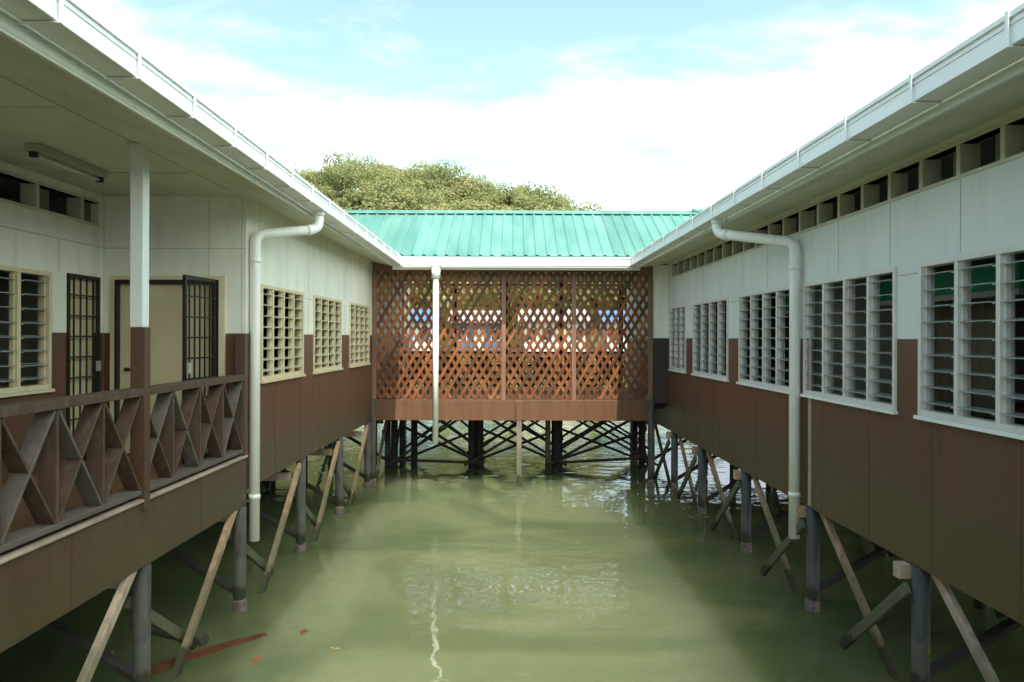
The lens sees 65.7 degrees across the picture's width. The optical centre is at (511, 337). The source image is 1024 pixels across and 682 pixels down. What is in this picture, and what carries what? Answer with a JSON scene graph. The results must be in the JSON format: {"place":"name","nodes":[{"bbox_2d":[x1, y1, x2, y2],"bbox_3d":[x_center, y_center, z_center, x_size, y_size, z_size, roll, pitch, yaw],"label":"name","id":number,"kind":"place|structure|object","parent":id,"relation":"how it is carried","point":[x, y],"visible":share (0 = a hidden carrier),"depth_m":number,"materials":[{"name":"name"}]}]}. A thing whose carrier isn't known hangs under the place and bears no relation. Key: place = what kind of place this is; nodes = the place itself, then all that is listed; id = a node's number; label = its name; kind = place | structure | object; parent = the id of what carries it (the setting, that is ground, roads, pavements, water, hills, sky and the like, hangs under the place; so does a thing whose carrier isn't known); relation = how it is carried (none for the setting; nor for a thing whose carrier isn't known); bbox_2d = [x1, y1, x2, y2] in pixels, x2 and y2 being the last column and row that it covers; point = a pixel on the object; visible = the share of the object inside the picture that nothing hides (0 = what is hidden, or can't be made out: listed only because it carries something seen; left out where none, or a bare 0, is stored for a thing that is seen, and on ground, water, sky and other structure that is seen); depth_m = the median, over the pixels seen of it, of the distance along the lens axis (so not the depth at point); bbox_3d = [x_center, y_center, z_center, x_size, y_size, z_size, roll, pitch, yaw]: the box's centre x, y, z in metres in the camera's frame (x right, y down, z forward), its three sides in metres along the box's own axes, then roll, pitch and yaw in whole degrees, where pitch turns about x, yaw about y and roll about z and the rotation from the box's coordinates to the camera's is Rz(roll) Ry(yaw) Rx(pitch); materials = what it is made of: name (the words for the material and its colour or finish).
{"place":"outdoors","nodes":[
{"label":"outdoors","id":0,"kind":"place"},
{"bbox_2d":[334,191,626,364],"bbox_3d":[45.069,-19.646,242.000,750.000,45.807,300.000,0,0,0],"label":"hill","id":1,"kind":"structure","parent":0,"point":[451,339],"depth_m":132.78,"materials":[{"name":"green plant"}]},
{"bbox_2d":[409,289,444,365],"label":"shore tree","id":2,"kind":"object","parent":1,"relation":"on","point":[428,297],"visible":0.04,"depth_m":93.34,"materials":[{"name":"green plant"}]},
{"bbox_2d":[439,305,451,350],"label":"shore tree","id":3,"kind":"object","parent":1,"relation":"on","point":[440,332],"visible":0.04,"depth_m":98.22,"materials":[{"name":"green plant"}]},
{"bbox_2d":[293,148,601,336],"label":"wood","id":4,"kind":"object","parent":1,"relation":"on","point":[374,183],"visible":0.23,"depth_m":202.09,"materials":[{"name":"green plant"}]},
{"bbox_2d":[443,297,483,364],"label":"shore tree","id":5,"kind":"object","parent":1,"relation":"on","point":[463,304],"visible":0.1,"depth_m":94.46,"materials":[{"name":"green plant"}]},
{"bbox_2d":[472,287,517,360],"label":"shore tree","id":6,"kind":"object","parent":1,"relation":"on","point":[487,305],"visible":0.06,"depth_m":98.96,"materials":[{"name":"green plant"}]},
{"bbox_2d":[478,282,546,361],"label":"shore tree","id":7,"kind":"object","parent":1,"relation":"on","point":[514,297],"visible":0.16,"depth_m":95.87,"materials":[{"name":"green plant"}]},
{"bbox_2d":[540,290,569,361],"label":"shore tree","id":8,"kind":"object","parent":1,"relation":"on","point":[549,303],"visible":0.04,"depth_m":97.75,"materials":[{"name":"green plant"}]},
{"bbox_2d":[557,282,608,361],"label":"shore tree","id":9,"kind":"object","parent":1,"relation":"on","point":[587,305],"visible":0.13,"depth_m":95.67,"materials":[{"name":"green plant"}]},
{"bbox_2d":[579,282,626,365],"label":"shore tree","id":10,"kind":"object","parent":1,"relation":"on","point":[608,298],"visible":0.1,"depth_m":93.92,"materials":[{"name":"green plant"}]},
{"bbox_2d":[0,364,1023,681],"bbox_3d":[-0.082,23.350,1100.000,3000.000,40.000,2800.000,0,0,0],"label":"water","id":11,"kind":"structure","parent":0,"point":[492,570],"depth_m":10.39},
{"bbox_2d":[130,622,208,645],"bbox_3d":[-3.847,3.289,8.863,1.164,0.145,0.141,0,0,28],"label":"floating log","id":12,"kind":"object","parent":11,"relation":"on","point":[202,639],"visible":0.35,"depth_m":8.65,"materials":[{"name":"wood"}]},
{"bbox_2d":[0,0,408,681],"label":"stilt building","id":13,"kind":"structure","parent":11,"relation":"on","point":[186,320],"depth_m":8.63,"materials":[{"name":"brown wood"}]},
{"bbox_2d":[0,265,54,397],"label":"window","id":14,"kind":"structure","parent":13,"relation":"in","point":[44,336],"depth_m":8.30,"materials":[{"name":"beige wood"}]},
{"bbox_2d":[25,144,107,182],"bbox_3d":[-4.324,-1.689,7.755,0.140,0.118,1.210,0,0,0],"label":"ceiling light","id":15,"kind":"object","parent":13,"relation":"attached to","point":[57,158],"visible":1,"depth_m":7.61,"materials":[{"name":"white metal"}]},
{"bbox_2d":[58,277,91,433],"bbox_3d":[-5.140,0.355,9.370,0.040,2.165,0.681,0,0,1],"label":"door","id":16,"kind":"structure","parent":13,"relation":"in","point":[83,301],"depth_m":9.44,"materials":[{"name":"beige wood"}]},
{"bbox_2d":[120,284,211,453],"bbox_3d":[-4.276,0.390,9.839,1.188,2.100,0.122,0,0,0],"label":"door","id":17,"kind":"structure","parent":13,"relation":"in","point":[165,300],"depth_m":9.86,"materials":[{"name":"beige wood"}]},
{"bbox_2d":[260,284,305,383],"bbox_3d":[-3.301,-0.051,11.360,0.155,1.300,2.042,0,0,1],"label":"window","id":18,"kind":"structure","parent":13,"relation":"in","point":[295,307],"depth_m":11.33,"materials":[{"name":"beige wood"}]},
{"bbox_2d":[313,295,342,373],"bbox_3d":[-3.267,-0.051,13.965,0.155,1.300,2.012,0,0,1],"label":"window","id":19,"kind":"structure","parent":13,"relation":"in","point":[335,337],"depth_m":13.94,"materials":[{"name":"beige wood"}]},
{"bbox_2d":[349,302,370,367],"bbox_3d":[-3.232,-0.051,16.690,0.155,1.300,2.022,0,0,1],"label":"window","id":20,"kind":"structure","parent":13,"relation":"in","point":[359,314],"depth_m":16.66,"materials":[{"name":"beige wood"}]},
{"bbox_2d":[151,632,266,675],"bbox_3d":[-3.259,3.336,8.351,0.190,0.065,1.477,0,0,36],"label":"floating plank","id":21,"kind":"object","parent":11,"relation":"on","point":[170,663],"visible":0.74,"depth_m":8.38,"materials":[{"name":"red wood"}]},
{"bbox_2d":[250,655,260,663],"bbox_3d":[-2.626,3.311,8.141,0.107,0.028,0.196,0,0,-6],"label":"floating leaf","id":22,"kind":"object","parent":11,"relation":"on","point":[255,661],"visible":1,"depth_m":8.13,"materials":[{"name":"orange plant"}]},
{"bbox_2d":[300,629,308,634],"bbox_3d":[-2.341,3.312,8.928,0.098,0.028,0.153,0,0,25],"label":"floating leaf","id":23,"kind":"object","parent":11,"relation":"on","point":[302,631],"visible":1,"depth_m":8.93,"materials":[{"name":"orange plant"}]},
{"bbox_2d":[409,309,444,371],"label":"stilt house","id":24,"kind":"structure","parent":11,"relation":"on","point":[420,325],"depth_m":68.00,"materials":[{"name":"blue paint"}]},
{"bbox_2d":[419,328,429,340],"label":"window","id":25,"kind":"structure","parent":24,"relation":"in","point":[424,331],"depth_m":67.95,"materials":[{"name":"blue paint"}]},
{"bbox_2d":[448,310,501,372],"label":"stilt house","id":26,"kind":"structure","parent":11,"relation":"on","point":[463,331],"depth_m":72.00,"materials":[{"name":"white paint"}]},
{"bbox_2d":[457,329,466,340],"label":"window","id":27,"kind":"structure","parent":26,"relation":"in","point":[463,331],"depth_m":71.94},
{"bbox_2d":[474,329,483,349],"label":"door","id":28,"kind":"structure","parent":26,"relation":"in","point":[479,345],"depth_m":71.96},
{"bbox_2d":[491,329,500,340],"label":"window","id":29,"kind":"structure","parent":26,"relation":"in","point":[494,331],"depth_m":71.94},
{"bbox_2d":[345,209,703,486],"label":"covered bridge","id":30,"kind":"structure","parent":11,"relation":"on","point":[506,249],"depth_m":18.10,"materials":[{"name":"brown wood"}]},
{"bbox_2d":[517,309,589,376],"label":"stilt house","id":31,"kind":"structure","parent":11,"relation":"on","point":[537,338],"depth_m":67.00,"materials":[{"name":"metal"}]},
{"bbox_2d":[526,328,536,340],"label":"window","id":32,"kind":"structure","parent":31,"relation":"in","point":[533,331],"depth_m":66.94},
{"bbox_2d":[542,328,551,340],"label":"window","id":33,"kind":"structure","parent":31,"relation":"in","point":[549,331],"depth_m":66.94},
{"bbox_2d":[557,329,567,347],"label":"door","id":34,"kind":"structure","parent":31,"relation":"in","point":[564,331],"depth_m":66.96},
{"bbox_2d":[595,310,626,372],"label":"stilt house","id":35,"kind":"structure","parent":11,"relation":"on","point":[615,325],"depth_m":70.02,"materials":[{"name":"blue paint"}]},
{"bbox_2d":[610,329,617,340],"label":"window","id":36,"kind":"structure","parent":35,"relation":"in","point":[611,332],"depth_m":69.93,"materials":[{"name":"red paint"}]},
{"bbox_2d":[627,2,1023,681],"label":"stilt building","id":37,"kind":"structure","parent":11,"relation":"on","point":[817,402],"depth_m":8.00,"materials":[{"name":"brown wood"}]},
{"bbox_2d":[668,304,685,372],"bbox_3d":[3.598,0.028,17.085,0.155,1.420,1.572,0,0,-1],"label":"window","id":38,"kind":"structure","parent":37,"relation":"in","point":[677,314],"depth_m":17.28,"materials":[{"name":"white glass"}]},
{"bbox_2d":[691,297,728,381],"bbox_3d":[3.635,0.028,14.480,0.155,1.420,2.442,0,0,-1],"label":"window","id":39,"kind":"structure","parent":37,"relation":"in","point":[721,371],"depth_m":14.43,"materials":[{"name":"white glass"}]},
{"bbox_2d":[736,286,788,393],"bbox_3d":[3.676,0.028,11.510,0.155,1.420,2.342,0,0,-1],"label":"window","id":40,"kind":"structure","parent":37,"relation":"in","point":[779,385],"depth_m":11.48,"materials":[{"name":"white glass"}]},
{"bbox_2d":[800,267,897,414],"bbox_3d":[3.714,0.028,8.790,0.155,1.420,2.362,0,0,-1],"label":"window","id":41,"kind":"structure","parent":37,"relation":"in","point":[872,338],"depth_m":8.74,"materials":[{"name":"white glass"}]},
{"bbox_2d":[775,262,1023,314],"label":"notice board","id":42,"kind":"object","parent":37,"relation":"attached to","point":[978,276],"visible":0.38,"depth_m":7.91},
{"bbox_2d":[936,291,995,417],"bbox_3d":[5.186,0.083,8.950,0.086,1.570,1.301,0,0,-1],"label":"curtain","id":43,"kind":"object","parent":37,"relation":"hanging from","point":[983,311],"visible":0.33,"depth_m":8.85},
{"bbox_2d":[913,244,1023,439],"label":"window","id":44,"kind":"structure","parent":37,"relation":"in","point":[1004,424],"depth_m":6.57,"materials":[{"name":"white glass"}]},
{"bbox_2d":[78,0,1023,210],"label":"sky","id":45,"kind":"structure","parent":0,"point":[623,105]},
{"bbox_2d":[945,402,1023,412],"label":"table","id":46,"kind":"object","parent":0,"point":[1019,407],"visible":0.03,"depth_m":8.75,"materials":[{"name":"brown wood"}]}
]}

